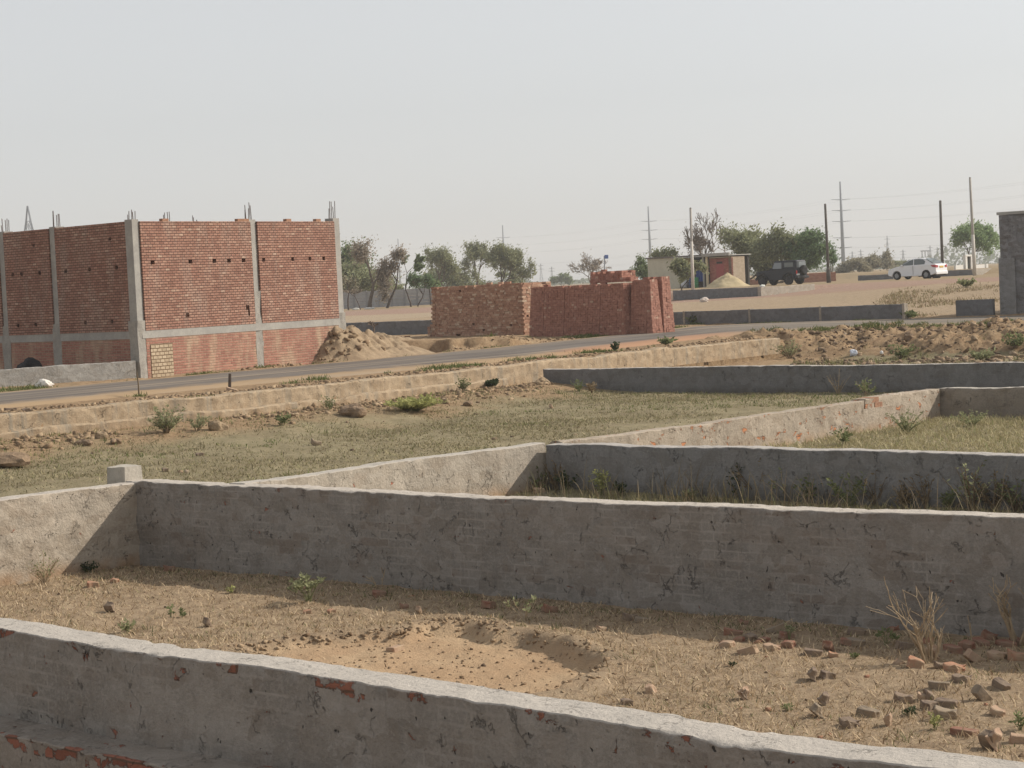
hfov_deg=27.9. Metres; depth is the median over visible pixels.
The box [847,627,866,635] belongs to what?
brick
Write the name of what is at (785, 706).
weed
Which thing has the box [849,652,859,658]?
weed
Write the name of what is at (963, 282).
bush
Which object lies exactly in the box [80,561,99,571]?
weed
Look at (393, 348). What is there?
earth heap
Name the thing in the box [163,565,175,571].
brick
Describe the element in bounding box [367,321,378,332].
dead sapling
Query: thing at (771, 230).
power cable
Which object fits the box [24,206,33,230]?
lattice pylon
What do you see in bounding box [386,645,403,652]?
brick
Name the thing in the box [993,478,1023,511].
weed
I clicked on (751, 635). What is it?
brick
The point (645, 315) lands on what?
brick stack
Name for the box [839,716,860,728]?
brick
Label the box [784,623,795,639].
weed
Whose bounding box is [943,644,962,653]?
brick
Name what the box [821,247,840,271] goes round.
green bush
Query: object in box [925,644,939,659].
brick
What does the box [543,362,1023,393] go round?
boundary wall
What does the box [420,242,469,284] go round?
round tree
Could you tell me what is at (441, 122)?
sky
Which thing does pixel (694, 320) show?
bush
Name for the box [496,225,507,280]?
pylon
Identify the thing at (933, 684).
brick
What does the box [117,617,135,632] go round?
weed
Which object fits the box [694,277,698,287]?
drum
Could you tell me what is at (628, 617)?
brick
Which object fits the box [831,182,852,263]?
pylon
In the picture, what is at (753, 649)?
brick
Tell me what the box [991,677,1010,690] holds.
brick
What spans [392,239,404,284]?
pylon
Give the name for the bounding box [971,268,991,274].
wall
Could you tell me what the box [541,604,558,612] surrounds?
brick
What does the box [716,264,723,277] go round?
door
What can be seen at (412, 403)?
grass patch
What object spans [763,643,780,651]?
brick
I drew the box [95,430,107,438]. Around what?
clod
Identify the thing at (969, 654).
brick
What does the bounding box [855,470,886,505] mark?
weed
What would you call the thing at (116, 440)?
clod
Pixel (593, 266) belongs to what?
bare tree
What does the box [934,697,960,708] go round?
brick
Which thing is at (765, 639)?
brick
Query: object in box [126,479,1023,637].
boundary wall
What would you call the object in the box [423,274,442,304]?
slender tree
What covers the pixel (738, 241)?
bushy tree
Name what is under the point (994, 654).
brick
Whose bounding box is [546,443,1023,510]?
boundary wall
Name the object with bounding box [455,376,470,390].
bush
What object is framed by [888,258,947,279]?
sedan car
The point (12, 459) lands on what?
rock
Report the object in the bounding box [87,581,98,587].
brick
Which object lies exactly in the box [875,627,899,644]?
weed
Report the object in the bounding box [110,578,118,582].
brick
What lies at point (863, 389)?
weed
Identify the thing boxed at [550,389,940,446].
broken wall
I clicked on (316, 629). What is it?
dry grass
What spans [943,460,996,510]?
weed
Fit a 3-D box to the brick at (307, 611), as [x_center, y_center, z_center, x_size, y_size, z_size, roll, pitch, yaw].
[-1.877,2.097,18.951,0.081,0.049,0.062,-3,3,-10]
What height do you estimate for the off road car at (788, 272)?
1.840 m
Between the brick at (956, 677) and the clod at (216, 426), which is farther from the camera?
the clod at (216, 426)
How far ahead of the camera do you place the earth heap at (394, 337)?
64.24 m
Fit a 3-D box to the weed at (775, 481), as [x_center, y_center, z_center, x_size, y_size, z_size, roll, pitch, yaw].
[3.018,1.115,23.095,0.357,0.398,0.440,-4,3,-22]
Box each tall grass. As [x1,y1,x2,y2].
[493,484,1019,512]
[745,412,1023,453]
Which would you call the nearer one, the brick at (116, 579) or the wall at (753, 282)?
the brick at (116, 579)
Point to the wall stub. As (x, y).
(120, 473)
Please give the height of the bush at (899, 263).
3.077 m
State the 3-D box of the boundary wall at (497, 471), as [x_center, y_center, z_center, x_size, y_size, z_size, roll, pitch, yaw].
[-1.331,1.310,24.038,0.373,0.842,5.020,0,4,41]
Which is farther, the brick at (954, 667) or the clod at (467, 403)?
the clod at (467, 403)
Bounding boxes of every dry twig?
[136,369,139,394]
[366,567,384,589]
[967,615,971,640]
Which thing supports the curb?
on the ground at (846, 289)
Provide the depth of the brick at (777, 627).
16.63 m
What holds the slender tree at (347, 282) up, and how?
on the ground at (846, 289)
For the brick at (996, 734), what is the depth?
12.32 m
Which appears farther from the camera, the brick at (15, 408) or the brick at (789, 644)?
the brick at (15, 408)
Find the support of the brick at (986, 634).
on the ground at (846, 289)
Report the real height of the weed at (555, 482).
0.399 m
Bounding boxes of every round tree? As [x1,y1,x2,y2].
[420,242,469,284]
[457,239,490,284]
[483,239,540,283]
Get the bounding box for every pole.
[689,208,694,289]
[824,204,830,282]
[939,200,943,262]
[969,177,976,275]
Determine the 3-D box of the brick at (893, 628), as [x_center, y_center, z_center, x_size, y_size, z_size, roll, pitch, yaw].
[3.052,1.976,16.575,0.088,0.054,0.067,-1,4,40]
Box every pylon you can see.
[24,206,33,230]
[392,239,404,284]
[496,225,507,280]
[643,206,657,257]
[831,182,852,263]
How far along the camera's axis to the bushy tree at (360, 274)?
198.90 m
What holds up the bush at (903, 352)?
on the ground at (846, 289)
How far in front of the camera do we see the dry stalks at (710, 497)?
23.27 m
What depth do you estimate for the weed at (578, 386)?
46.19 m
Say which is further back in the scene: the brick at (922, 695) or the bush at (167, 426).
the bush at (167, 426)
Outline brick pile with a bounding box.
[590,269,637,282]
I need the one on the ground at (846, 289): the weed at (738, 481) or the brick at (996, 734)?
the weed at (738, 481)
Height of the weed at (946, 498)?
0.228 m
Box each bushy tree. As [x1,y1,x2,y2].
[341,257,399,301]
[711,220,780,283]
[743,217,801,282]
[853,246,897,271]
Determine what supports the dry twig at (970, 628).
on the ground at (846, 289)
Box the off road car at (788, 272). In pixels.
[755,260,808,284]
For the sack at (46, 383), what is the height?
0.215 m
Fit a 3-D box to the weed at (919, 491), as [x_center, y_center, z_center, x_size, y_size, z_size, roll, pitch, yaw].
[4.308,1.118,21.728,0.206,0.422,0.344,-4,3,-20]
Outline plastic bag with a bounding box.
[850,349,856,355]
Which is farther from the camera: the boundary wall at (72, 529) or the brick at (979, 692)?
the boundary wall at (72, 529)
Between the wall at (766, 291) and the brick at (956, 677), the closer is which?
the brick at (956, 677)
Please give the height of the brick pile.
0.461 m
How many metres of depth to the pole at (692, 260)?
136.69 m
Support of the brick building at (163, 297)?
on the ground at (846, 289)
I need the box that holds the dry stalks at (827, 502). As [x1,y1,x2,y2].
[742,453,1023,512]
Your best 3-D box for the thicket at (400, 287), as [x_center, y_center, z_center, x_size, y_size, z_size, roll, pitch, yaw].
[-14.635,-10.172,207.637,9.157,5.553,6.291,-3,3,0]
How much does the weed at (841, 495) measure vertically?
0.388 m
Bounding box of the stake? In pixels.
[228,374,230,387]
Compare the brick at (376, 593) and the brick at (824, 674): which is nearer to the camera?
the brick at (824, 674)
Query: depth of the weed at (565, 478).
25.21 m
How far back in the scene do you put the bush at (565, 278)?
518.04 m
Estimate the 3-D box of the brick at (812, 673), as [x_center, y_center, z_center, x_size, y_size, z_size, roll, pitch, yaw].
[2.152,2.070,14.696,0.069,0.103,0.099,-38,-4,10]
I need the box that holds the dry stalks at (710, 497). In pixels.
[519,456,806,505]
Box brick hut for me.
[645,252,750,288]
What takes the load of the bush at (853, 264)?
on the ground at (846, 289)
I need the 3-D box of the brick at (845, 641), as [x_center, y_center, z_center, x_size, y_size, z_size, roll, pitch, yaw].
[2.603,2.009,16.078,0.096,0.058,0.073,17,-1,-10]
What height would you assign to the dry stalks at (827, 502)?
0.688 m
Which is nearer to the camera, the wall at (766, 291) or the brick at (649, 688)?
the brick at (649, 688)
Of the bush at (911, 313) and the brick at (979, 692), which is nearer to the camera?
the brick at (979, 692)
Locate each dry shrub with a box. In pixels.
[866,578,947,663]
[988,574,1023,645]
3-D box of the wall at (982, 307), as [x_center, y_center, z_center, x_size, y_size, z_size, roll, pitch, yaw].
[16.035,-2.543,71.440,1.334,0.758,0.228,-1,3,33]
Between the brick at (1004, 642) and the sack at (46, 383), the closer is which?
the brick at (1004, 642)
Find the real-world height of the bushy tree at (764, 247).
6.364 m
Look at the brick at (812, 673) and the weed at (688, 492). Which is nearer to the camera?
the brick at (812, 673)
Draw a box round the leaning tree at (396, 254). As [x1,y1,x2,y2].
[371,243,408,307]
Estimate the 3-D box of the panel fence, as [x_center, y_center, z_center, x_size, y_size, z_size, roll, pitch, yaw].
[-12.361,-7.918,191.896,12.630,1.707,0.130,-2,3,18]
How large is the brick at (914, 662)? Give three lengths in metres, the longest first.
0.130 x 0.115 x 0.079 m
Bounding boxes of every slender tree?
[342,275,358,309]
[405,271,437,306]
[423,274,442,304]
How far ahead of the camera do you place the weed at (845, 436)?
28.82 m
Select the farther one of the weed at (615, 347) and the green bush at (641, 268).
the green bush at (641, 268)
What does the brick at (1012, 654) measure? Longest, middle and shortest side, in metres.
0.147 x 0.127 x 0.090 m
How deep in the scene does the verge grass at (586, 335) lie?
54.28 m
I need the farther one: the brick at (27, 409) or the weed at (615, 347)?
the weed at (615, 347)
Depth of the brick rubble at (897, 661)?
14.71 m
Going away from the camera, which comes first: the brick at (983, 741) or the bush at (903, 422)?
the brick at (983, 741)
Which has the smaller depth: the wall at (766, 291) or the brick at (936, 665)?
the brick at (936, 665)
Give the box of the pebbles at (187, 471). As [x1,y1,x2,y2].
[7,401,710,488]
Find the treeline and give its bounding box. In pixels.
[408,239,999,288]
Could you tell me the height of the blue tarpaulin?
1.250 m
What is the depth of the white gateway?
185.75 m
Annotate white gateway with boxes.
[954,254,987,269]
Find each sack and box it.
[35,379,53,386]
[681,280,687,287]
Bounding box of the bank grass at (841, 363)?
[779,321,1023,364]
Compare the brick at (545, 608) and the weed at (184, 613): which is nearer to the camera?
the brick at (545, 608)
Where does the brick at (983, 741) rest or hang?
on the ground at (846, 289)
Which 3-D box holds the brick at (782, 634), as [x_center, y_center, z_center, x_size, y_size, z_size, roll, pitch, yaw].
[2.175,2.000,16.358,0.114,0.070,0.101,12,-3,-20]
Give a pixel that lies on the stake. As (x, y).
(229, 380)
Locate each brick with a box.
[4,407,16,410]
[22,408,30,411]
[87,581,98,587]
[103,601,114,611]
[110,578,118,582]
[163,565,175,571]
[202,617,212,626]
[303,609,311,613]
[310,438,321,445]
[327,609,335,613]
[372,590,386,597]
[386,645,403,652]
[399,603,408,608]
[415,606,422,613]
[480,600,495,608]
[533,487,544,493]
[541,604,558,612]
[596,625,606,630]
[620,698,633,705]
[622,612,637,620]
[634,616,651,622]
[644,683,656,693]
[719,640,735,647]
[723,627,742,635]
[733,636,744,641]
[736,686,748,699]
[737,644,758,653]
[739,619,748,624]
[740,688,747,699]
[743,632,757,640]
[757,636,770,642]
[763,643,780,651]
[766,622,785,632]
[778,631,794,639]
[780,640,795,648]
[803,647,823,656]
[807,666,816,681]
[809,702,823,718]
[817,691,829,705]
[819,669,835,678]
[822,640,833,650]
[828,651,837,657]
[839,637,851,645]
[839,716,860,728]
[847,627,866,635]
[847,637,865,645]
[856,705,879,717]
[883,712,891,726]
[886,626,897,630]
[893,691,912,703]
[894,641,913,649]
[906,655,924,668]
[917,691,925,699]
[919,700,938,710]
[922,689,934,699]
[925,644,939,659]
[928,680,949,689]
[933,661,943,669]
[933,705,957,720]
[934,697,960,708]
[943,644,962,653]
[943,661,966,672]
[950,726,978,736]
[951,673,972,682]
[958,639,975,650]
[963,648,985,661]
[971,684,993,701]
[972,637,989,646]
[978,729,1001,749]
[980,629,998,639]
[985,727,1002,751]
[987,649,1007,659]
[989,705,1005,716]
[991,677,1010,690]
[995,639,1016,646]
[1007,648,1023,660]
[1008,732,1023,743]
[1009,637,1023,644]
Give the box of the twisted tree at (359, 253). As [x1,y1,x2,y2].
[344,234,396,306]
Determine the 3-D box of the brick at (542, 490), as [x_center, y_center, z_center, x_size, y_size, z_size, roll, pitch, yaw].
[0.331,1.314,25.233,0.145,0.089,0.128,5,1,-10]
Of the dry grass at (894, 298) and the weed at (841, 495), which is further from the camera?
the dry grass at (894, 298)
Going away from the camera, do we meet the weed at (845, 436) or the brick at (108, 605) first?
the brick at (108, 605)
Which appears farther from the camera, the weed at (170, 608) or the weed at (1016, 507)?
the weed at (1016, 507)
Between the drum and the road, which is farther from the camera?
the drum
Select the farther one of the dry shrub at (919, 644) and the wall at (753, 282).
the wall at (753, 282)
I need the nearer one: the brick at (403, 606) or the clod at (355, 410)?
the brick at (403, 606)
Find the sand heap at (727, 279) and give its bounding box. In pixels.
[705,272,749,287]
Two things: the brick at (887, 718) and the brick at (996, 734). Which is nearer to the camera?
the brick at (996, 734)
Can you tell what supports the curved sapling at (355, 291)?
on the ground at (846, 289)
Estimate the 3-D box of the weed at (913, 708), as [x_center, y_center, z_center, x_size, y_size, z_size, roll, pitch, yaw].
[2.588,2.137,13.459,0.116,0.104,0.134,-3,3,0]
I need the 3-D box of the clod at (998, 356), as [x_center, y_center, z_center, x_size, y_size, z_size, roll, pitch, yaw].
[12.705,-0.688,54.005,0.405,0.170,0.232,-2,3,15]
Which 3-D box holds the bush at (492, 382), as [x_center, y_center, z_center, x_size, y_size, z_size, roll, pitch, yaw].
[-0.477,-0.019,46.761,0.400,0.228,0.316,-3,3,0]
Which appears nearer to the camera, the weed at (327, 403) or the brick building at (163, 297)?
the weed at (327, 403)
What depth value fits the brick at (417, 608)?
18.54 m
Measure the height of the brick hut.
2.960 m
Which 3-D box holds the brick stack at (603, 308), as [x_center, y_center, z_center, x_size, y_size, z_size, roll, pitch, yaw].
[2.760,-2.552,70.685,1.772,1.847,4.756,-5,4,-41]
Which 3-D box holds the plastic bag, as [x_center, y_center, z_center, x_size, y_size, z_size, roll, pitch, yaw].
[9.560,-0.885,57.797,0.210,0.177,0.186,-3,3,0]
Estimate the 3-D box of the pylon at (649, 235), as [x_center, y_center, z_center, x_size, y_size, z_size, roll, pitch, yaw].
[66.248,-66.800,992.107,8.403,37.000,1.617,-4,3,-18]
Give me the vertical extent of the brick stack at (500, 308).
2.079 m
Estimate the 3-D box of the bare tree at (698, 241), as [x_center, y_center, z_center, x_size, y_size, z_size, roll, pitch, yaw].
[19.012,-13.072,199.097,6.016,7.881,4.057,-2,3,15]
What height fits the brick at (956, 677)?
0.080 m
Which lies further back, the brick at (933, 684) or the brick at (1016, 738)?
the brick at (933, 684)
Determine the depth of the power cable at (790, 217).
825.63 m
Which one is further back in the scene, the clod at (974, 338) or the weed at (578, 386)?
the clod at (974, 338)
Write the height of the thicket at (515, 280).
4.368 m
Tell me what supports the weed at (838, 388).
on the ground at (846, 289)
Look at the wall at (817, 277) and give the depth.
175.83 m
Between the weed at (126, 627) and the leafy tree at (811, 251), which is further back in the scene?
the leafy tree at (811, 251)
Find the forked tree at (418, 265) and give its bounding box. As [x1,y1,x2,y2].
[401,253,425,306]
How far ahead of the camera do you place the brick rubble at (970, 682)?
14.13 m
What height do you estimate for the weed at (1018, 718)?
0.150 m
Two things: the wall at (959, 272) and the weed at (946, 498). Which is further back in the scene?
the wall at (959, 272)
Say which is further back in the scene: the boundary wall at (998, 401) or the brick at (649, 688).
the boundary wall at (998, 401)
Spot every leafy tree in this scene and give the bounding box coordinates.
[340,236,377,305]
[647,244,679,257]
[775,225,840,280]
[949,216,999,259]
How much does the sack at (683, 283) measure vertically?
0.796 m
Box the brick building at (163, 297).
[0,201,345,377]
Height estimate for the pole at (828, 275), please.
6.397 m
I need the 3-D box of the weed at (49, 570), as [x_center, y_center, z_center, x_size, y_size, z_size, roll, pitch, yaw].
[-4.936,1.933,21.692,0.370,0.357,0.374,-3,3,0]
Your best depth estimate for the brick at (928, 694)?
13.89 m
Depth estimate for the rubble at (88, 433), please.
40.51 m
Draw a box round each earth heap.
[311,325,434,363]
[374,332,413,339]
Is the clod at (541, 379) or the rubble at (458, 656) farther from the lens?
the clod at (541, 379)
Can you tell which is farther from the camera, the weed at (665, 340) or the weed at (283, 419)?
the weed at (665, 340)
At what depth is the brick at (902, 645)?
15.76 m
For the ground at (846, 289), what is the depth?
19.64 m
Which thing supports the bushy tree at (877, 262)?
on the ground at (846, 289)
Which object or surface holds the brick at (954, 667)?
on the ground at (846, 289)
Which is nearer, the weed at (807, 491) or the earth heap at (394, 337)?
the weed at (807, 491)
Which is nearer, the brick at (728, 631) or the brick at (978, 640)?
the brick at (978, 640)
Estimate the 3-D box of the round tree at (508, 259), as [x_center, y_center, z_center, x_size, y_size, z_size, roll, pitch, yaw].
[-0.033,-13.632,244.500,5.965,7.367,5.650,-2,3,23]
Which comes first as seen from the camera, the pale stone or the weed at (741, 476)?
the weed at (741, 476)
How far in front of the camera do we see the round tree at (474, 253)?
253.31 m
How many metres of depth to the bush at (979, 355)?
52.80 m
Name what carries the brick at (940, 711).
on the ground at (846, 289)
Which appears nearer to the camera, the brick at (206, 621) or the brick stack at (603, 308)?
the brick at (206, 621)
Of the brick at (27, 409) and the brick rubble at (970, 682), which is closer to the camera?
the brick rubble at (970, 682)
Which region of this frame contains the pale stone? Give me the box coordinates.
[699,297,708,301]
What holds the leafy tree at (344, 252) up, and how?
on the ground at (846, 289)
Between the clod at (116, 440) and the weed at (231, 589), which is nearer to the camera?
the weed at (231, 589)
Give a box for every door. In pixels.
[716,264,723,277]
[967,256,969,268]
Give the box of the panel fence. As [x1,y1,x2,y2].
[343,286,442,308]
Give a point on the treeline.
(953, 256)
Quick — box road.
[0,315,1023,407]
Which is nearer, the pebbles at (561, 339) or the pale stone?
the pebbles at (561, 339)
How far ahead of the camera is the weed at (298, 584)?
19.48 m
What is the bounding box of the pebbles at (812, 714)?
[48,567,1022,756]
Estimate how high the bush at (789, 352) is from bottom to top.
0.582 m
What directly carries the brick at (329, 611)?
on the ground at (846, 289)
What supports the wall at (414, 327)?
on the ground at (846, 289)
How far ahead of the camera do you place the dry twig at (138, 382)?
41.53 m
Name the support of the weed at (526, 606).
on the ground at (846, 289)
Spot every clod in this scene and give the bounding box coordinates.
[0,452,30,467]
[75,439,92,446]
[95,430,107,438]
[110,438,121,443]
[208,421,228,430]
[290,412,298,417]
[339,403,366,417]
[463,401,472,405]
[535,377,549,382]
[903,334,912,341]
[971,335,977,340]
[991,354,1005,358]
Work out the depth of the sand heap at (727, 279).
162.87 m
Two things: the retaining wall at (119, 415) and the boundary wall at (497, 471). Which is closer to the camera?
the boundary wall at (497, 471)
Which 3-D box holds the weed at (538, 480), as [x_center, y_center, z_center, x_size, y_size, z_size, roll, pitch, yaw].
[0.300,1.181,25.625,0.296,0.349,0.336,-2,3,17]
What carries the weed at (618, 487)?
on the ground at (846, 289)
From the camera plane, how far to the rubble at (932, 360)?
57.69 m
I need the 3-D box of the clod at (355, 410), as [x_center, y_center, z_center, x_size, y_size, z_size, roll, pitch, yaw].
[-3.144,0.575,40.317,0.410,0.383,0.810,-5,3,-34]
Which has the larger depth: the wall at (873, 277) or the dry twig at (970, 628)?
the wall at (873, 277)
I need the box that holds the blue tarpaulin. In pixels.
[696,270,702,281]
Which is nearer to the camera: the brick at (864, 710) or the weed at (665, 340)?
the brick at (864, 710)
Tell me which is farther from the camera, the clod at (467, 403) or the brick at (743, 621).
the clod at (467, 403)
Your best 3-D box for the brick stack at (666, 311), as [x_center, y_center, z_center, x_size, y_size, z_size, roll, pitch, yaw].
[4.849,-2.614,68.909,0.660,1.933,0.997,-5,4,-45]
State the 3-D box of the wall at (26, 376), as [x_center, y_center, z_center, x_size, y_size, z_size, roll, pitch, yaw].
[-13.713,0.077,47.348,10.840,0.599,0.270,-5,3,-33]
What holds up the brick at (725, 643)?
on the ground at (846, 289)
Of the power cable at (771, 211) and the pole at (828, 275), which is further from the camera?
the power cable at (771, 211)
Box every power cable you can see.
[378,208,1018,265]
[393,184,1020,251]
[452,195,1019,252]
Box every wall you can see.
[0,338,780,439]
[0,361,135,386]
[0,482,139,586]
[0,618,1023,767]
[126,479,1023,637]
[229,442,547,495]
[346,320,432,334]
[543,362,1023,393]
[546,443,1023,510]
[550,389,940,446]
[673,287,757,299]
[673,303,907,324]
[750,279,758,284]
[757,284,814,295]
[803,272,835,282]
[858,274,893,280]
[938,386,1023,418]
[941,269,972,276]
[956,299,994,315]
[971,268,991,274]
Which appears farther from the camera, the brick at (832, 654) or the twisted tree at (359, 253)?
the twisted tree at (359, 253)
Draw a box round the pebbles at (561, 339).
[196,334,582,373]
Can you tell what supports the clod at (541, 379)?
on the ground at (846, 289)
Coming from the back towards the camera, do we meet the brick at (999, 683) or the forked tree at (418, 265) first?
the forked tree at (418, 265)
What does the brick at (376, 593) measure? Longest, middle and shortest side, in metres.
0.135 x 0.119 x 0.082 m
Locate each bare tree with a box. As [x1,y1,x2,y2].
[568,252,611,284]
[679,209,734,254]
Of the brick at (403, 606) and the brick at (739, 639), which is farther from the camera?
the brick at (403, 606)
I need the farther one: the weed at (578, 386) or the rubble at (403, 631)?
the weed at (578, 386)
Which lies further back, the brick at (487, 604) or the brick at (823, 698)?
the brick at (487, 604)
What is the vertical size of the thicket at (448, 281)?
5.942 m
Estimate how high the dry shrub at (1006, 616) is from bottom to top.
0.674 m
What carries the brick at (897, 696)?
on the ground at (846, 289)
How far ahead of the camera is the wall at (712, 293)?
123.01 m
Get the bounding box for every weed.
[26,551,59,582]
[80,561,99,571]
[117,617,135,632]
[166,604,175,616]
[178,607,187,616]
[225,585,235,593]
[274,412,290,425]
[287,571,326,601]
[318,395,336,408]
[504,595,542,620]
[529,466,546,487]
[543,460,561,489]
[554,470,578,489]
[571,379,584,391]
[586,382,596,392]
[588,469,610,493]
[610,341,619,350]
[613,481,626,494]
[657,336,677,344]
[681,487,698,500]
[726,463,743,497]
[732,457,764,489]
[761,467,785,493]
[780,702,793,710]
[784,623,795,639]
[790,473,822,502]
[826,471,867,505]
[827,375,848,393]
[829,427,852,443]
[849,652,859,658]
[855,377,876,395]
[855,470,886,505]
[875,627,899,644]
[890,480,915,507]
[901,704,916,716]
[905,472,934,508]
[928,711,942,729]
[939,490,956,508]
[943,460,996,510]
[968,470,1008,510]
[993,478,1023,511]
[1007,710,1023,730]
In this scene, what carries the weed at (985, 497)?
on the ground at (846, 289)
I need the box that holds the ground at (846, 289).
[0,263,1023,761]
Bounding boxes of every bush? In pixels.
[146,402,185,432]
[186,412,211,430]
[420,273,443,294]
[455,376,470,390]
[485,378,499,386]
[548,272,574,285]
[631,251,648,279]
[685,315,697,322]
[769,338,801,358]
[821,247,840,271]
[833,256,873,272]
[885,344,918,358]
[885,408,924,432]
[890,259,911,268]
[899,310,918,317]
[950,409,988,426]
[956,277,976,286]
[968,347,994,360]
[1000,332,1023,348]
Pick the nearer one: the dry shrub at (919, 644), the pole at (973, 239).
the dry shrub at (919, 644)
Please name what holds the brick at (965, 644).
on the ground at (846, 289)
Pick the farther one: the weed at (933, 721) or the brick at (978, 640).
the brick at (978, 640)
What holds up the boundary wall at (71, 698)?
on the ground at (846, 289)
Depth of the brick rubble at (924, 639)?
15.92 m
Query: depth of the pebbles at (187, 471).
34.44 m
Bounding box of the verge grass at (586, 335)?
[0,318,1013,396]
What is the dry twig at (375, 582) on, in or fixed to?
on the ground at (846, 289)
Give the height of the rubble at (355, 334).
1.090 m
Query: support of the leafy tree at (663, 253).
on the ground at (846, 289)
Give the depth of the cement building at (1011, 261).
70.92 m
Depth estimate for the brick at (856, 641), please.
16.02 m
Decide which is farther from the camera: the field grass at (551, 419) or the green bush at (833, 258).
the green bush at (833, 258)
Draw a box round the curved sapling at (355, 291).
[343,287,364,309]
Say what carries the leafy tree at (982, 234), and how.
on the ground at (846, 289)
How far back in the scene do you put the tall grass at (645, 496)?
23.31 m
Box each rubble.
[0,366,705,453]
[228,617,623,692]
[263,586,939,643]
[276,626,600,693]
[285,326,384,365]
[718,640,987,738]
[763,315,1023,364]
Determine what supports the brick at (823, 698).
on the ground at (846, 289)
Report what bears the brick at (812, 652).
on the ground at (846, 289)
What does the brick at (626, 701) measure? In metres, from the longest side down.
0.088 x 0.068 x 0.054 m
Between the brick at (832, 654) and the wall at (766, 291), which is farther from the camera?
the wall at (766, 291)
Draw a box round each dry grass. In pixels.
[0,563,1023,761]
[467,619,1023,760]
[872,281,999,316]
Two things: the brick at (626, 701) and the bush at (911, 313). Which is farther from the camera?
the bush at (911, 313)
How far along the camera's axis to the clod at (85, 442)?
35.51 m
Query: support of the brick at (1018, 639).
on the ground at (846, 289)
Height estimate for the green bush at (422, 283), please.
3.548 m
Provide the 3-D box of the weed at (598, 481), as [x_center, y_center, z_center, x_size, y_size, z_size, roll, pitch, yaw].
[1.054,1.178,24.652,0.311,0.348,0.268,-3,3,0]
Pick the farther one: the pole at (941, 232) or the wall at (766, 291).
the pole at (941, 232)
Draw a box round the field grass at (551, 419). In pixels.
[0,383,897,493]
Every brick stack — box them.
[427,281,550,336]
[529,282,632,336]
[630,279,662,333]
[643,276,674,331]
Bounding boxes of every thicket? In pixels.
[347,262,408,303]
[420,255,475,294]
[473,269,525,284]
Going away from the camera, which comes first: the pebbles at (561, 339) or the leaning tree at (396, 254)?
the pebbles at (561, 339)
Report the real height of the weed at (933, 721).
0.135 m
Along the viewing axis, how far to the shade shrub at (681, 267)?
148.94 m
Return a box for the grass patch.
[383,392,449,410]
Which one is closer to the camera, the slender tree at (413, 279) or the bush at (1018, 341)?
the bush at (1018, 341)
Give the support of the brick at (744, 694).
on the ground at (846, 289)
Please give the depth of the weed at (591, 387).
45.97 m
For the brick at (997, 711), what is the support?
on the ground at (846, 289)
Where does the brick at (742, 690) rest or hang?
on the ground at (846, 289)
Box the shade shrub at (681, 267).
[666,254,709,289]
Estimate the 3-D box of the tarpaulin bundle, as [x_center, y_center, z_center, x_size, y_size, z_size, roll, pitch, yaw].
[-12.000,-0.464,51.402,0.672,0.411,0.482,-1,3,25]
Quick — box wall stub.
[107,464,142,483]
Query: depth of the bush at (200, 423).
37.67 m
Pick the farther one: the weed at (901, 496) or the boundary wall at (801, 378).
the boundary wall at (801, 378)
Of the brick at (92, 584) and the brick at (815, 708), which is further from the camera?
the brick at (92, 584)
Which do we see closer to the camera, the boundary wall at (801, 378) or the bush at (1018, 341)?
the boundary wall at (801, 378)
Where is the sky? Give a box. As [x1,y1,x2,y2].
[0,0,1023,288]
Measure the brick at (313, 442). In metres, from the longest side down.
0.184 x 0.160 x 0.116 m
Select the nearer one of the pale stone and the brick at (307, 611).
the brick at (307, 611)
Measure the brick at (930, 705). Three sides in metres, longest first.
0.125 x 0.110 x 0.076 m
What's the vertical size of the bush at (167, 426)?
0.573 m
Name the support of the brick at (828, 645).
on the ground at (846, 289)
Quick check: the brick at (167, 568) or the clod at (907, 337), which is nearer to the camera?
the brick at (167, 568)
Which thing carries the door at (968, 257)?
in the white gateway
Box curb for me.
[0,337,761,412]
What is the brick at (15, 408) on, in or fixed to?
on the ground at (846, 289)
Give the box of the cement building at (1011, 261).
[996,211,1023,314]
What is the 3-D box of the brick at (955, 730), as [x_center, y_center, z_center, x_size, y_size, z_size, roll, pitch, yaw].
[2.805,2.164,12.799,0.088,0.062,0.176,-5,4,-42]
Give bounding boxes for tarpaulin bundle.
[17,357,41,367]
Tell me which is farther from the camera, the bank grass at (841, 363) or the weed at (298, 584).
the bank grass at (841, 363)
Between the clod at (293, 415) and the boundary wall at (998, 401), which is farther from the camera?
the clod at (293, 415)
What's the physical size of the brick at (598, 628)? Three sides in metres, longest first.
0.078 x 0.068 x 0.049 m
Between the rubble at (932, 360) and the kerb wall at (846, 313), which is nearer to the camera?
the rubble at (932, 360)
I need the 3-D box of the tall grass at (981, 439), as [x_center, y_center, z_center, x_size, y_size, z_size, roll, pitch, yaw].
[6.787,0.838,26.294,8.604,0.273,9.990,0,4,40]

